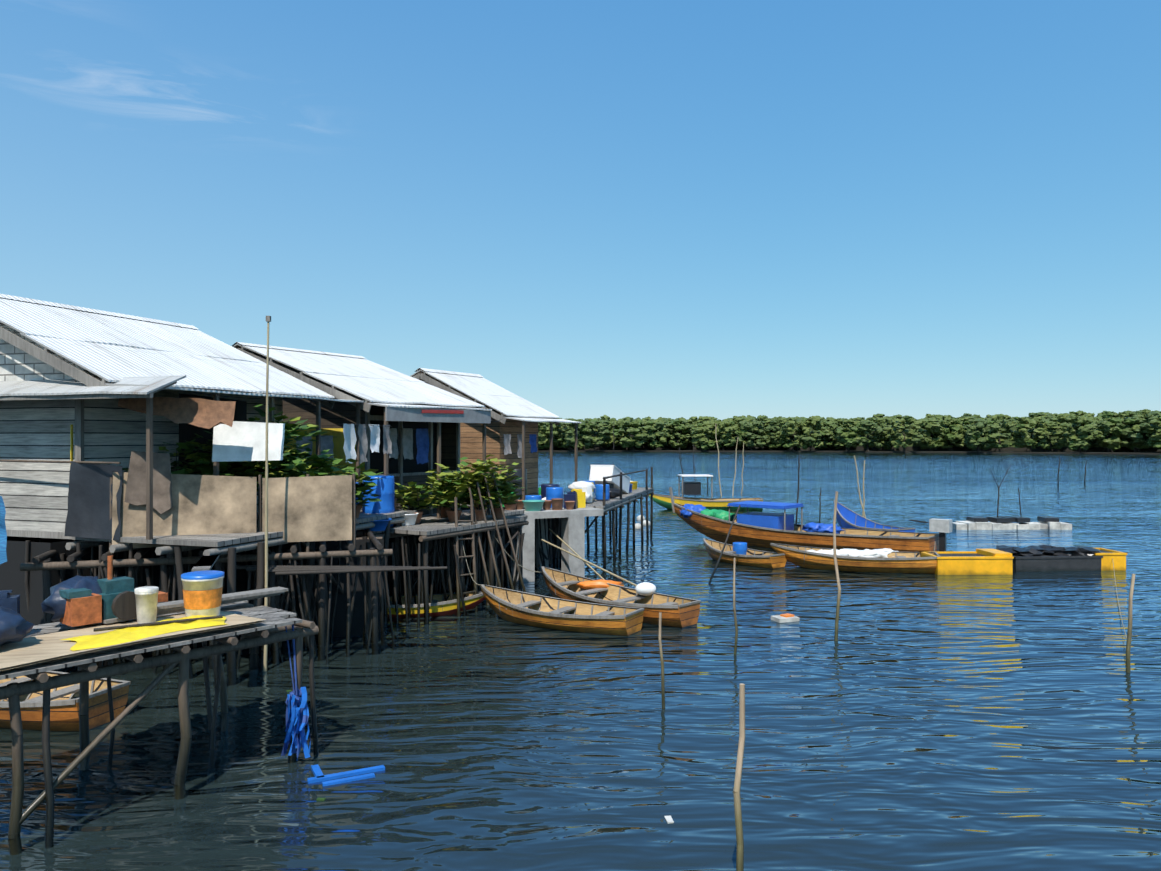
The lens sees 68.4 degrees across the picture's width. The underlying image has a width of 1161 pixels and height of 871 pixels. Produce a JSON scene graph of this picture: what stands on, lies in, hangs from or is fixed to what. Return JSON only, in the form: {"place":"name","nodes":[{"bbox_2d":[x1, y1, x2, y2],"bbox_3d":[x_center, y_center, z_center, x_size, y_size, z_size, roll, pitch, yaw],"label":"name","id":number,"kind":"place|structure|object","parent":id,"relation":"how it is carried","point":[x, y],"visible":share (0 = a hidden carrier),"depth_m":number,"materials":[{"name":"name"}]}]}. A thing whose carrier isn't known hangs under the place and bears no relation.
{"place":"outdoors","nodes":[
{"label":"outdoors","id":0,"kind":"place"},
{"bbox_2d":[0,379,284,563],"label":"house clutter","id":1,"kind":"object","parent":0,"point":[236,436],"visible":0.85,"depth_m":12.30,"materials":[{"name":"wood"}]},
{"bbox_2d":[0,452,1160,870],"bbox_3d":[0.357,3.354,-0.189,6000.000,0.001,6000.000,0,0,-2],"label":"water","id":2,"kind":"structure","parent":0,"point":[918,722],"depth_m":10.00,"materials":[{"name":"blue liquid"}]},
{"bbox_2d":[0,670,130,731],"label":"boat","id":3,"kind":"object","parent":2,"relation":"on","point":[64,708],"visible":0.46,"depth_m":9.88,"materials":[{"name":"brown wood"}]},
{"bbox_2d":[0,601,318,854],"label":"platform","id":4,"kind":"structure","parent":2,"relation":"in","point":[271,630],"depth_m":7.92,"materials":[{"name":"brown wood"}]},
{"bbox_2d":[0,556,287,670],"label":"platform clutter","id":5,"kind":"object","parent":4,"relation":"on","point":[77,600],"visible":1,"depth_m":8.15,"materials":[{"name":"yellow plastic"}]},
{"bbox_2d":[281,625,384,786],"bbox_3d":[-2.564,2.673,8.549,1.096,1.431,0.580,0,0,16],"label":"rope","id":6,"kind":"object","parent":4,"relation":"attached to","point":[296,719],"visible":1,"depth_m":8.76,"materials":[{"name":"fabric"}]},
{"bbox_2d":[0,294,416,691],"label":"house","id":7,"kind":"structure","parent":2,"relation":"in","point":[42,340],"depth_m":13.03,"materials":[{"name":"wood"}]},
{"bbox_2d":[0,375,185,400],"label":"lean to roof","id":8,"kind":"object","parent":7,"relation":"attached to","point":[57,389],"visible":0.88,"depth_m":12.03,"materials":[{"name":"metal"}]},
{"bbox_2d":[179,390,504,421],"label":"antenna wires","id":9,"kind":"object","parent":7,"relation":"attached to","point":[260,398],"visible":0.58,"depth_m":14.58,"materials":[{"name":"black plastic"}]},
{"bbox_2d":[20,316,446,674],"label":"deck panel","id":10,"kind":"structure","parent":2,"relation":"in","point":[320,511],"depth_m":12.73,"materials":[{"name":"brown wood"}]},
{"bbox_2d":[122,404,538,627],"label":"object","id":11,"kind":"object","parent":10,"relation":"on","point":[375,492],"visible":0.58,"depth_m":16.25,"materials":[{"name":"plant"}]},
{"bbox_2d":[232,342,527,604],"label":"house","id":12,"kind":"structure","parent":2,"relation":"in","point":[399,401],"depth_m":18.18,"materials":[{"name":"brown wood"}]},
{"bbox_2d":[388,592,484,617],"bbox_3d":[-3.117,3.278,16.371,2.594,0.505,1.040,0,0,-7],"label":"boat under deck","id":13,"kind":"object","parent":2,"relation":"on","point":[439,606],"visible":0.5,"depth_m":16.11,"materials":[{"name":"yellow paint"}]},
{"bbox_2d":[287,690,673,822],"bbox_3d":[-1.541,3.377,9.392,4.574,0.012,4.067,0,0,-2],"label":"flotsam","id":14,"kind":"object","parent":2,"relation":"on","point":[669,819],"visible":0.88,"depth_m":7.55,"materials":[{"name":"white plastic"}]},
{"bbox_2d":[411,368,598,572],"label":"house","id":15,"kind":"structure","parent":2,"relation":"in","point":[523,416],"depth_m":22.65,"materials":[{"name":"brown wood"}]},
{"bbox_2d":[455,468,603,604],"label":"concrete pier","id":16,"kind":"structure","parent":2,"relation":"in","point":[573,529],"depth_m":20.38,"materials":[{"name":"grey concrete"}]},
{"bbox_2d":[498,465,649,528],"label":"clutter","id":17,"kind":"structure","parent":16,"relation":"on","point":[555,497],"depth_m":21.61,"materials":[{"name":"plastic"}]},
{"bbox_2d":[481,584,643,635],"bbox_3d":[-0.476,3.181,15.468,3.276,0.695,1.190,0,0,30],"label":"sampan","id":18,"kind":"object","parent":2,"relation":"on","point":[528,609],"visible":0.9,"depth_m":15.24,"materials":[{"name":"brown wood"}]},
{"bbox_2d":[556,467,653,566],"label":"jetty","id":19,"kind":"object","parent":2,"relation":"in","point":[613,505],"visible":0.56,"depth_m":25.47,"materials":[{"name":"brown wood"}]},
{"bbox_2d":[541,566,700,627],"bbox_3d":[0.577,3.128,16.520,3.800,0.805,1.320,0,0,43],"label":"sampan","id":20,"kind":"object","parent":2,"relation":"on","point":[678,612],"visible":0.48,"depth_m":16.37,"materials":[{"name":"brown wood"}]},
{"bbox_2d":[649,494,762,509],"bbox_3d":[5.867,3.175,40.166,5.257,0.945,1.540,0,0,3],"label":"yellow boat","id":21,"kind":"object","parent":2,"relation":"on","point":[664,501],"visible":0.69,"depth_m":39.62,"materials":[{"name":"green paint"}]},
{"bbox_2d":[703,538,786,568],"bbox_3d":[4.300,3.227,23.081,1.090,0.645,2.710,0,0,-37],"label":"small rowboat","id":22,"kind":"object","parent":2,"relation":"on","point":[762,559],"visible":0.83,"depth_m":22.55,"materials":[{"name":"brown wood"}]},
{"bbox_2d":[463,479,1126,638],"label":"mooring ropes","id":23,"kind":"object","parent":2,"relation":"on","point":[679,495],"visible":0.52,"depth_m":17.24,"materials":[{"name":"fabric"}]},
{"bbox_2d":[669,487,938,551],"bbox_3d":[6.403,2.685,26.272,8.700,1.886,1.790,0,0,39],"label":"boat","id":24,"kind":"object","parent":2,"relation":"on","point":[714,528],"visible":0.65,"depth_m":25.30,"materials":[{"name":"brown wood"}]},
{"bbox_2d":[542,465,1101,622],"bbox_3d":[8.954,2.299,27.505,15.476,2.445,25.948,0,0,15],"label":"boat cargo","id":25,"kind":"object","parent":2,"relation":"on","point":[785,521],"visible":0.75,"depth_m":25.97,"materials":[{"name":"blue plastic"}]},
{"bbox_2d":[538,409,1160,454],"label":"mangrove forest","id":26,"kind":"object","parent":2,"relation":"on","point":[1112,432],"visible":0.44,"depth_m":199.66,"materials":[{"name":"green plant"}]},
{"bbox_2d":[770,543,939,573],"bbox_3d":[6.957,3.183,21.880,4.092,0.725,1.390,0,0,16],"label":"wooden boat","id":27,"kind":"object","parent":2,"relation":"on","point":[900,562],"visible":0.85,"depth_m":21.33,"materials":[{"name":"brown wood"}]},
{"bbox_2d":[613,424,1135,870],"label":"wooden poles","id":28,"kind":"object","parent":2,"relation":"in","point":[738,823],"visible":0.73,"depth_m":12.26,"materials":[{"name":"brown wood"}]},
{"bbox_2d":[834,500,914,531],"bbox_3d":[9.736,2.928,28.854,1.140,1.275,3.420,0,0,-24],"label":"blue boat","id":29,"kind":"object","parent":2,"relation":"on","point":[846,517],"visible":0.46,"depth_m":29.54,"materials":[{"name":"paint"}]},
{"bbox_2d":[920,549,1013,574],"bbox_3d":[9.648,3.245,21.401,1.905,0.700,0.990,0,0,-2],"label":"yellow tub","id":30,"kind":"object","parent":2,"relation":"on","point":[987,562],"visible":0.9,"depth_m":20.94,"materials":[{"name":"yellow plastic"}]},
{"bbox_2d":[1012,555,1102,571],"bbox_3d":[11.989,3.319,21.988,2.328,0.555,1.040,0,0,-5],"label":"dark tub","id":31,"kind":"object","parent":2,"relation":"on","point":[1042,563],"visible":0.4,"depth_m":21.48,"materials":[{"name":"black plastic"}]},
{"bbox_2d":[1094,548,1126,570],"bbox_3d":[13.390,3.284,22.103,0.824,0.625,1.040,0,0,-2],"label":"yellow tub","id":32,"kind":"object","parent":2,"relation":"on","point":[1118,561],"visible":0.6,"depth_m":21.61,"materials":[{"name":"yellow plastic"}]},
{"bbox_2d":[0,0,1160,419],"label":"sky","id":33,"kind":"structure","parent":0,"point":[618,209],"materials":[{"name":"blue"}]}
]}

